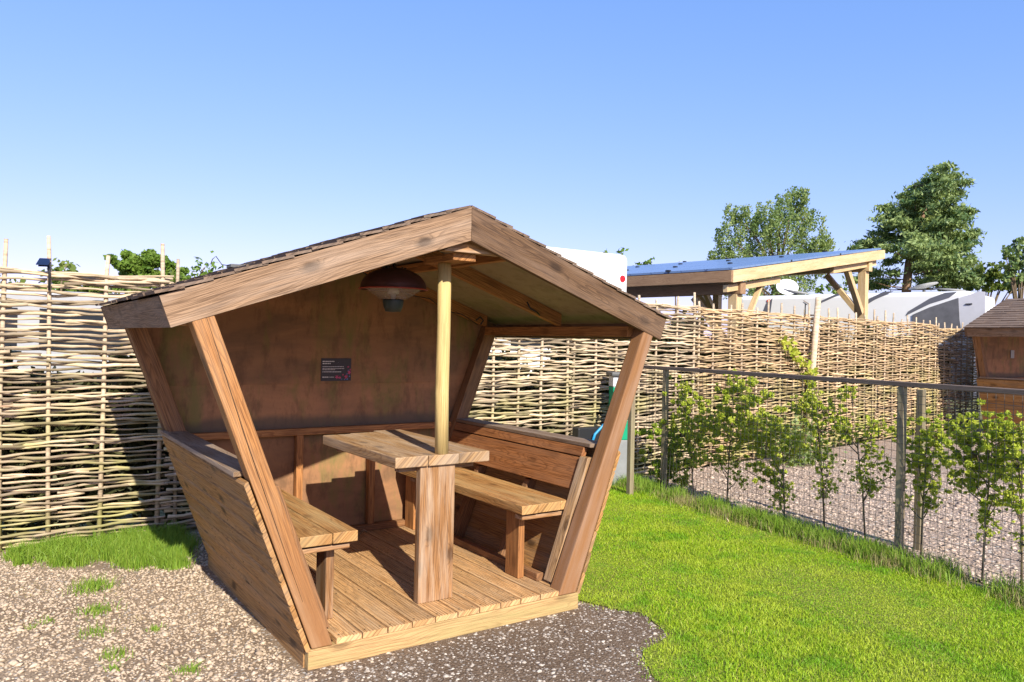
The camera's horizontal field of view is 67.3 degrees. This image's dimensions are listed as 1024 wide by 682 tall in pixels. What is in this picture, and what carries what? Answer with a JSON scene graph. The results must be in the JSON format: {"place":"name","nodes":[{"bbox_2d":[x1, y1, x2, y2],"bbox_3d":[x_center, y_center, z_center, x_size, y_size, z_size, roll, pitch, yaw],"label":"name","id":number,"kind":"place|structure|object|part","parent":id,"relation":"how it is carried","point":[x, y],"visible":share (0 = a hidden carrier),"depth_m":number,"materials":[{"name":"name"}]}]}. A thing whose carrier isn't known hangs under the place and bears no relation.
{"place":"outdoors","nodes":[
{"label":"outdoors","id":0,"kind":"place"},
{"bbox_2d":[1,518,201,571],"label":"grass","id":1,"kind":"structure","parent":0,"point":[162,547],"depth_m":4.81,"materials":[{"name":"green plant"}]},
{"bbox_2d":[304,603,669,681],"bbox_3d":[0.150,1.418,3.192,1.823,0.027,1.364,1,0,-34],"label":"gravel","id":2,"kind":"structure","parent":0,"point":[607,669],"depth_m":3.44,"materials":[{"name":"grey gravel"}]},
{"bbox_2d":[2,399,989,585],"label":"ground","id":3,"kind":"structure","parent":0,"point":[162,513],"depth_m":8.54,"materials":[{"name":"green plant"}]},
{"bbox_2d":[0,289,128,379],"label":"van","id":4,"kind":"object","parent":3,"relation":"on","point":[29,297],"visible":0.13,"depth_m":8.44,"materials":[{"name":"paint"}]},
{"bbox_3d":[-5.709,-0.145,7.905,1.050,0.440,0.012,1,0,-34],"label":"window","id":5,"kind":"part","parent":4,"relation":"part of","materials":[{"name":"black glass"}]},
{"bbox_3d":[-4.679,-0.123,8.612,1.050,0.440,0.012,1,0,-34],"label":"window","id":6,"kind":"part","parent":4,"relation":"part of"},
{"bbox_2d":[59,265,71,290],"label":"shrub shoot","id":7,"kind":"object","parent":3,"relation":"on","point":[64,271],"visible":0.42,"depth_m":11.99,"materials":[{"name":"green plant"}]},
{"bbox_2d":[0,236,173,552],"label":"hurdle","id":8,"kind":"object","parent":3,"relation":"on","point":[106,281],"visible":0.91,"depth_m":5.11,"materials":[{"name":"beige wicker"}]},
{"bbox_2d":[36,258,50,289],"bbox_3d":[-3.027,-0.434,4.971,0.071,0.208,0.072,1,0,-14],"label":"solar light","id":9,"kind":"object","parent":8,"relation":"attached to","point":[43,262],"visible":1,"depth_m":4.99,"materials":[{"name":"black plastic"}]},
{"bbox_2d":[0,258,181,293],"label":"hedge","id":10,"kind":"object","parent":3,"relation":"on","point":[63,264],"visible":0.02,"depth_m":15.47,"materials":[{"name":"green plant"}]},
{"bbox_2d":[103,248,190,290],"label":"broadleaf tree","id":11,"kind":"object","parent":3,"relation":"on","point":[146,262],"visible":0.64,"depth_m":23.73,"materials":[{"name":"green plant"}]},
{"bbox_2d":[160,259,196,529],"bbox_3d":[-1.679,0.429,5.985,1.939,2.005,0.078,1,0,-34],"label":"hurdle","id":12,"kind":"object","parent":3,"relation":"on","point":[176,500],"visible":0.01,"depth_m":5.48,"materials":[{"name":"beige wicker"}]},
{"bbox_2d":[175,250,216,282],"bbox_3d":[-4.897,-0.561,11.978,0.548,1.724,0.499,1,0,37],"label":"shrub shoot","id":13,"kind":"object","parent":3,"relation":"on","point":[206,264],"visible":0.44,"depth_m":11.95,"materials":[{"name":"green plant"}]},
{"bbox_2d":[196,262,223,273],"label":"shrub shoot","id":14,"kind":"object","parent":3,"relation":"on","point":[211,269],"visible":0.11,"depth_m":11.94,"materials":[{"name":"green plant"}]},
{"bbox_2d":[2,344,563,541],"bbox_3d":[-2.127,0.731,6.060,6.391,1.534,0.719,1,0,-34],"label":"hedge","id":15,"kind":"object","parent":3,"relation":"on","point":[37,470],"visible":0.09,"depth_m":5.37,"materials":[{"name":"beige wicker"}]},
{"bbox_2d":[468,338,575,435],"bbox_3d":[-0.173,0.457,7.035,1.930,2.014,0.075,1,0,-35],"label":"hurdle","id":16,"kind":"object","parent":3,"relation":"on","point":[500,344],"visible":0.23,"depth_m":7.25,"materials":[{"name":"beige wicker"}]},
{"bbox_2d":[490,247,626,375],"bbox_3d":[-0.837,0.087,11.908,2.280,2.616,5.212,1,0,-34],"label":"caravan","id":17,"kind":"object","parent":3,"relation":"on","point":[610,268],"visible":0.12,"depth_m":10.10,"materials":[{"name":"white metal"}]},
{"bbox_2d":[511,338,546,345],"bbox_3d":[0.568,-0.246,9.714,1.400,0.650,0.012,1,0,-34],"label":"rear window","id":18,"kind":"structure","parent":17,"relation":"in","point":[534,344],"depth_m":9.47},
{"bbox_2d":[616,247,628,254],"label":"shrub shoot","id":19,"kind":"object","parent":3,"relation":"on","point":[621,251],"visible":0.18,"depth_m":18.97,"materials":[{"name":"green plant"}]},
{"bbox_2d":[565,292,700,476],"bbox_3d":[1.333,0.464,8.171,2.046,2.063,0.075,1,0,-39],"label":"hurdle","id":20,"kind":"object","parent":3,"relation":"on","point":[616,353],"visible":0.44,"depth_m":8.23,"materials":[{"name":"beige wicker"}]},
{"bbox_2d":[633,256,654,265],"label":"shrub shoot","id":21,"kind":"object","parent":3,"relation":"on","point":[649,261],"visible":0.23,"depth_m":18.95,"materials":[{"name":"green plant"}]},
{"bbox_2d":[543,310,952,469],"bbox_3d":[4.191,0.635,11.087,10.285,2.011,0.660,1,0,-41],"label":"fence","id":22,"kind":"object","parent":3,"relation":"on","point":[641,394],"visible":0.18,"depth_m":9.64,"materials":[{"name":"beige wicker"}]},
{"bbox_2d":[694,299,809,467],"bbox_3d":[3.034,0.499,9.606,2.584,2.064,0.074,1,0,-41],"label":"hurdle","id":23,"kind":"object","parent":3,"relation":"on","point":[711,342],"visible":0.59,"depth_m":9.49,"materials":[{"name":"beige wicker"}]},
{"bbox_2d":[778,335,818,434],"bbox_3d":[3.821,0.621,10.144,1.053,1.392,0.318,1,0,-34],"label":"bramble","id":24,"kind":"object","parent":23,"relation":"attached to","point":[794,351],"visible":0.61,"depth_m":10.06,"materials":[{"name":"green plant"}]},
{"bbox_2d":[626,248,884,339],"bbox_3d":[2.721,-0.149,14.780,5.250,3.347,6.490,1,0,-43],"label":"solar canopy","id":25,"kind":"object","parent":3,"relation":"on","point":[706,279],"visible":0.52,"depth_m":12.04,"materials":[{"name":"brown wood"}]},
{"bbox_2d":[706,186,835,299],"bbox_3d":[11.275,-2.585,34.033,5.238,8.699,4.798,1,0,-34],"label":"birch tree","id":26,"kind":"object","parent":3,"relation":"on","point":[768,234],"visible":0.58,"depth_m":33.60,"materials":[{"name":"green plant"}]},
{"bbox_2d":[626,365,1023,596],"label":"wire fence","id":27,"kind":"object","parent":3,"relation":"on","point":[900,458],"visible":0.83,"depth_m":5.42,"materials":[{"name":"grey metal"}]},
{"bbox_2d":[816,283,857,293],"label":"broadleaf tree","id":28,"kind":"object","parent":3,"relation":"on","point":[818,289],"visible":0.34,"depth_m":44.93,"materials":[{"name":"green plant"}]},
{"bbox_2d":[803,303,877,446],"bbox_3d":[4.777,0.534,11.130,2.184,2.069,0.077,1,0,-41],"label":"hurdle","id":29,"kind":"object","parent":3,"relation":"on","point":[864,371],"visible":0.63,"depth_m":11.17,"materials":[{"name":"beige wicker"}]},
{"bbox_2d":[742,282,994,400],"bbox_3d":[7.799,0.188,16.936,4.933,2.780,2.330,1,0,42],"label":"caravan","id":30,"kind":"object","parent":3,"relation":"on","point":[953,307],"visible":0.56,"depth_m":15.46,"materials":[{"name":"white metal"}]},
{"bbox_2d":[763,299,771,312],"bbox_3d":[5.731,-0.778,17.273,0.234,0.354,0.005,1,0,42],"label":"front window","id":31,"kind":"structure","parent":30,"relation":"in","point":[765,308],"depth_m":17.23,"materials":[{"name":"grey glass"}]},
{"bbox_2d":[776,279,798,294],"bbox_3d":[7.108,-0.022,19.934,0.582,3.179,0.262,1,0,13],"label":"satellite dish","id":32,"kind":"object","parent":30,"relation":"on","point":[789,284],"visible":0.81,"depth_m":19.99,"materials":[{"name":"grey metal"}]},
{"bbox_2d":[958,291,984,338],"bbox_3d":[8.723,-0.490,14.595,0.459,0.902,0.012,1,0,42],"label":"door","id":33,"kind":"structure","parent":30,"relation":"in","point":[967,313],"depth_m":14.59,"materials":[{"name":"white metal"}]},
{"bbox_2d":[873,310,938,439],"bbox_3d":[6.486,0.569,12.624,2.517,2.071,0.075,1,0,-41],"label":"hurdle","id":34,"kind":"object","parent":3,"relation":"on","point":[908,355],"visible":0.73,"depth_m":12.52,"materials":[{"name":"beige wicker"}]},
{"bbox_2d":[838,159,986,292],"bbox_3d":[18.801,-3.309,35.318,9.143,10.455,5.968,1,0,-34],"label":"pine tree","id":35,"kind":"object","parent":3,"relation":"on","point":[924,218],"visible":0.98,"depth_m":34.87,"materials":[{"name":"green plant"}]},
{"bbox_2d":[935,322,978,431],"bbox_3d":[8.199,0.623,14.123,2.196,2.037,0.076,1,0,-41],"label":"hurdle","id":36,"kind":"object","parent":3,"relation":"on","point":[957,355],"visible":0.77,"depth_m":14.00,"materials":[{"name":"beige wicker"}]},
{"bbox_2d":[934,398,1023,583],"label":"sapling","id":37,"kind":"object","parent":3,"relation":"on","point":[984,445],"visible":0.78,"depth_m":4.70,"materials":[{"name":"green plant"}]},
{"bbox_2d":[963,260,1022,304],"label":"broadleaf tree","id":38,"kind":"object","parent":3,"relation":"on","point":[991,274],"visible":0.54,"depth_m":44.82,"materials":[{"name":"green plant"}]},
{"bbox_2d":[995,236,1023,298],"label":"broadleaf tree","id":39,"kind":"object","parent":3,"relation":"on","point":[1016,262],"visible":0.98,"depth_m":41.91,"materials":[{"name":"green plant"}]},
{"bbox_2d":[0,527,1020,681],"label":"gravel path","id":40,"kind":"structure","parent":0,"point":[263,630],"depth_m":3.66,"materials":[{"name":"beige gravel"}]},
{"bbox_2d":[29,615,54,624],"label":"weed","id":41,"kind":"object","parent":40,"relation":"on","point":[44,619],"visible":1,"depth_m":3.75,"materials":[{"name":"green plant"}]},
{"bbox_2d":[0,563,147,632],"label":"moss","id":42,"kind":"object","parent":40,"relation":"on","point":[57,590],"visible":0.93,"depth_m":3.85,"materials":[{"name":"green plant"}]},
{"bbox_2d":[62,572,125,596],"bbox_3d":[-2.300,1.324,4.240,0.339,0.088,0.304,1,0,-34],"label":"weed","id":43,"kind":"object","parent":40,"relation":"on","point":[97,586],"visible":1,"depth_m":4.22,"materials":[{"name":"green plant"}]},
{"bbox_2d":[73,622,117,639],"bbox_3d":[-1.965,1.350,3.590,0.165,0.050,0.205,1,0,24],"label":"weed","id":44,"kind":"object","parent":40,"relation":"on","point":[98,632],"visible":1,"depth_m":3.61,"materials":[{"name":"green plant"}]},
{"bbox_2d":[70,593,126,620],"bbox_3d":[-2.100,1.345,3.875,0.219,0.055,0.290,1,0,25],"label":"weed","id":45,"kind":"object","parent":40,"relation":"on","point":[102,607],"visible":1,"depth_m":3.89,"materials":[{"name":"green plant"}]},
{"bbox_2d":[101,662,124,671],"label":"weed","id":46,"kind":"object","parent":40,"relation":"on","point":[112,666],"visible":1,"depth_m":3.23,"materials":[{"name":"green plant"}]},
{"bbox_2d":[97,645,134,662],"bbox_3d":[-1.737,1.353,3.354,0.184,0.054,0.142,1,0,-34],"label":"weed","id":47,"kind":"object","parent":40,"relation":"on","point":[122,652],"visible":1,"depth_m":3.35,"materials":[{"name":"green plant"}]},
{"bbox_2d":[145,622,166,632],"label":"weed","id":48,"kind":"object","parent":40,"relation":"on","point":[154,628],"visible":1,"depth_m":3.67,"materials":[{"name":"green plant"}]},
{"bbox_2d":[161,656,205,681],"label":"weed","id":49,"kind":"object","parent":40,"relation":"on","point":[191,669],"visible":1,"depth_m":3.22,"materials":[{"name":"green plant"}]},
{"bbox_2d":[95,205,671,669],"bbox_3d":[-0.726,0.379,4.387,2.754,2.066,1.821,1,0,-34],"label":"picnic shelter","id":50,"kind":"object","parent":40,"relation":"on","point":[295,473],"visible":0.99,"depth_m":4.29,"materials":[{"name":"brown wood"}]},
{"bbox_2d":[210,256,256,269],"bbox_3d":[-1.305,-0.367,3.597,0.202,0.052,0.080,1,0,-34],"label":"roof fitting","id":51,"kind":"object","parent":50,"relation":"on","point":[231,265],"visible":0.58,"depth_m":3.57,"materials":[{"name":"grey metal"}]},
{"bbox_2d":[321,358,350,380],"bbox_3d":[-1.161,0.190,5.087,0.207,0.149,0.014,1,0,-34],"label":"plaque","id":52,"kind":"object","parent":50,"relation":"attached to","point":[335,369],"visible":1,"depth_m":5.09,"materials":[{"name":"black plastic"}]},
{"bbox_2d":[359,263,427,311],"bbox_3d":[-0.632,-0.364,4.116,0.368,0.423,0.368,1,0,-34],"label":"heater lamp","id":53,"kind":"object","parent":50,"relation":"hanging from","point":[393,281],"visible":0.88,"depth_m":4.01,"materials":[{"name":"red metal"}]},
{"bbox_2d":[363,272,483,324],"bbox_3d":[-0.788,-0.313,5.195,1.387,0.371,0.045,1,0,-33],"label":"cable","id":54,"kind":"object","parent":50,"relation":"attached to","point":[451,312],"visible":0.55,"depth_m":5.47,"materials":[{"name":"black plastic"}]},
{"bbox_2d":[526,301,539,315],"bbox_3d":[-0.110,-0.324,4.596,0.698,0.325,0.022,1,0,-34],"label":"cable","id":55,"kind":"object","parent":50,"relation":"attached to","point":[532,309],"visible":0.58,"depth_m":4.74,"materials":[{"name":"black plastic"}]},
{"bbox_2d":[0,0,1023,337],"label":"sky","id":56,"kind":"structure","parent":0,"point":[242,131],"materials":[{"name":"blue"}]},
{"bbox_2d":[578,485,1023,681],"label":"lawn","id":57,"kind":"structure","parent":0,"point":[650,663],"depth_m":4.21,"materials":[{"name":"plant"}]},
{"bbox_2d":[572,426,600,440],"bbox_3d":[0.738,1.133,7.444,0.340,0.600,0.100,1,0,-34],"label":"meter cabinet","id":58,"kind":"object","parent":57,"relation":"on","point":[588,432],"visible":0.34,"depth_m":7.38,"materials":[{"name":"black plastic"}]},
{"bbox_2d":[606,371,627,484],"bbox_3d":[1.076,0.875,7.684,0.250,1.130,0.220,1,0,-9],"label":"service post","id":59,"kind":"object","parent":57,"relation":"on","point":[620,470],"visible":0.31,"depth_m":7.61,"materials":[{"name":"grey plastic"}]},
{"bbox_2d":[592,424,602,439],"bbox_3d":[0.893,0.759,7.444,0.364,0.562,0.062,1,0,-39],"label":"hose","id":60,"kind":"object","parent":59,"relation":"hanging from","point":[596,432],"visible":0.22,"depth_m":7.37,"materials":[{"name":"blue rubber"}]},
{"bbox_2d":[609,376,618,386],"bbox_3d":[1.086,0.402,7.684,0.202,0.104,0.162,1,0,-9],"label":"meter window","id":61,"kind":"structure","parent":59,"relation":"in","point":[612,379],"depth_m":7.60,"materials":[{"name":"white plastic"}]},
{"bbox_2d":[612,470,1023,605],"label":"grass","id":62,"kind":"structure","parent":57,"relation":"on","point":[790,527],"depth_m":5.47,"materials":[{"name":"green plant"}]},
{"bbox_2d":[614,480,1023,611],"bbox_3d":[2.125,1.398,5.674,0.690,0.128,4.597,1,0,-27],"label":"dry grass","id":63,"kind":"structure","parent":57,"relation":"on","point":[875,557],"depth_m":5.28,"materials":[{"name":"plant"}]},
{"bbox_2d":[641,427,1023,588],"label":"gravel yard","id":64,"kind":"structure","parent":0,"point":[854,455],"depth_m":6.92,"materials":[{"name":"grey gravel"}]},
{"bbox_2d":[635,418,708,485],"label":"sapling","id":65,"kind":"object","parent":64,"relation":"on","point":[673,445],"visible":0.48,"depth_m":7.54,"materials":[{"name":"green plant"}]},
{"bbox_2d":[658,374,720,494],"bbox_3d":[1.686,0.896,7.245,0.495,1.155,0.703,1,0,-8],"label":"sapling","id":66,"kind":"object","parent":64,"relation":"on","point":[689,407],"visible":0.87,"depth_m":7.22,"materials":[{"name":"green plant"}]},
{"bbox_2d":[706,368,790,502],"bbox_3d":[1.974,0.859,6.628,0.532,1.240,1.019,1,0,-34],"label":"sapling","id":67,"kind":"object","parent":64,"relation":"on","point":[729,419],"visible":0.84,"depth_m":6.60,"materials":[{"name":"green plant"}]},
{"bbox_2d":[730,424,808,512],"bbox_3d":[2.123,1.072,6.341,0.402,0.820,0.826,1,0,-10],"label":"sapling","id":68,"kind":"object","parent":64,"relation":"on","point":[796,444],"visible":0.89,"depth_m":6.26,"materials":[{"name":"green plant"}]},
{"bbox_2d":[763,413,847,467],"bbox_3d":[3.461,1.387,9.290,1.020,1.033,0.993,1,0,-34],"label":"shrub","id":69,"kind":"object","parent":64,"relation":"on","point":[802,454],"visible":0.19,"depth_m":9.21,"materials":[{"name":"green plant"}]},
{"bbox_2d":[804,297,820,444],"bbox_3d":[4.040,0.571,10.359,0.326,2.332,0.089,1,0,-41],"label":"timber stake","id":70,"kind":"object","parent":64,"relation":"on","point":[814,343],"visible":0.45,"depth_m":10.37,"materials":[{"name":"beige wood"}]},
{"bbox_2d":[787,369,854,527],"bbox_3d":[2.348,0.852,5.862,0.506,1.270,0.323,1,0,31],"label":"sapling","id":71,"kind":"object","parent":64,"relation":"on","point":[812,414],"visible":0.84,"depth_m":5.84,"materials":[{"name":"green plant"}]},
{"bbox_2d":[831,384,910,538],"bbox_3d":[2.533,0.904,5.478,0.231,1.173,0.602,1,0,-34],"label":"sapling","id":72,"kind":"object","parent":64,"relation":"on","point":[847,439],"visible":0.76,"depth_m":5.46,"materials":[{"name":"green plant"}]},
{"bbox_2d":[913,389,925,550],"bbox_3d":[2.875,0.960,5.426,0.048,1.235,0.048,1,0,-34],"label":"timber post","id":73,"kind":"object","parent":64,"relation":"on","point":[922,410],"visible":0.47,"depth_m":5.41,"materials":[{"name":"wood"}]},
{"bbox_2d":[893,408,959,558],"bbox_3d":[2.786,0.974,5.186,0.456,1.044,0.337,1,0,38],"label":"sapling","id":74,"kind":"object","parent":64,"relation":"on","point":[926,436],"visible":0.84,"depth_m":5.16,"materials":[{"name":"green plant"}]},
{"bbox_2d":[963,298,1023,435],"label":"picnic shelter","id":75,"kind":"object","parent":64,"relation":"on","point":[996,332],"visible":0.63,"depth_m":13.02,"materials":[{"name":"brown wood"}]},
{"bbox_2d":[1010,350,1013,357],"bbox_3d":[8.944,0.236,13.750,0.130,0.140,0.008,1,0,-34],"label":"notice","id":76,"kind":"object","parent":75,"relation":"attached to","point":[1012,354],"visible":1,"depth_m":13.74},
{"bbox_2d":[984,423,1023,584],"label":"sapling","id":77,"kind":"object","parent":64,"relation":"on","point":[1008,498],"visible":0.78,"depth_m":4.52,"materials":[{"name":"green plant"}]}
]}

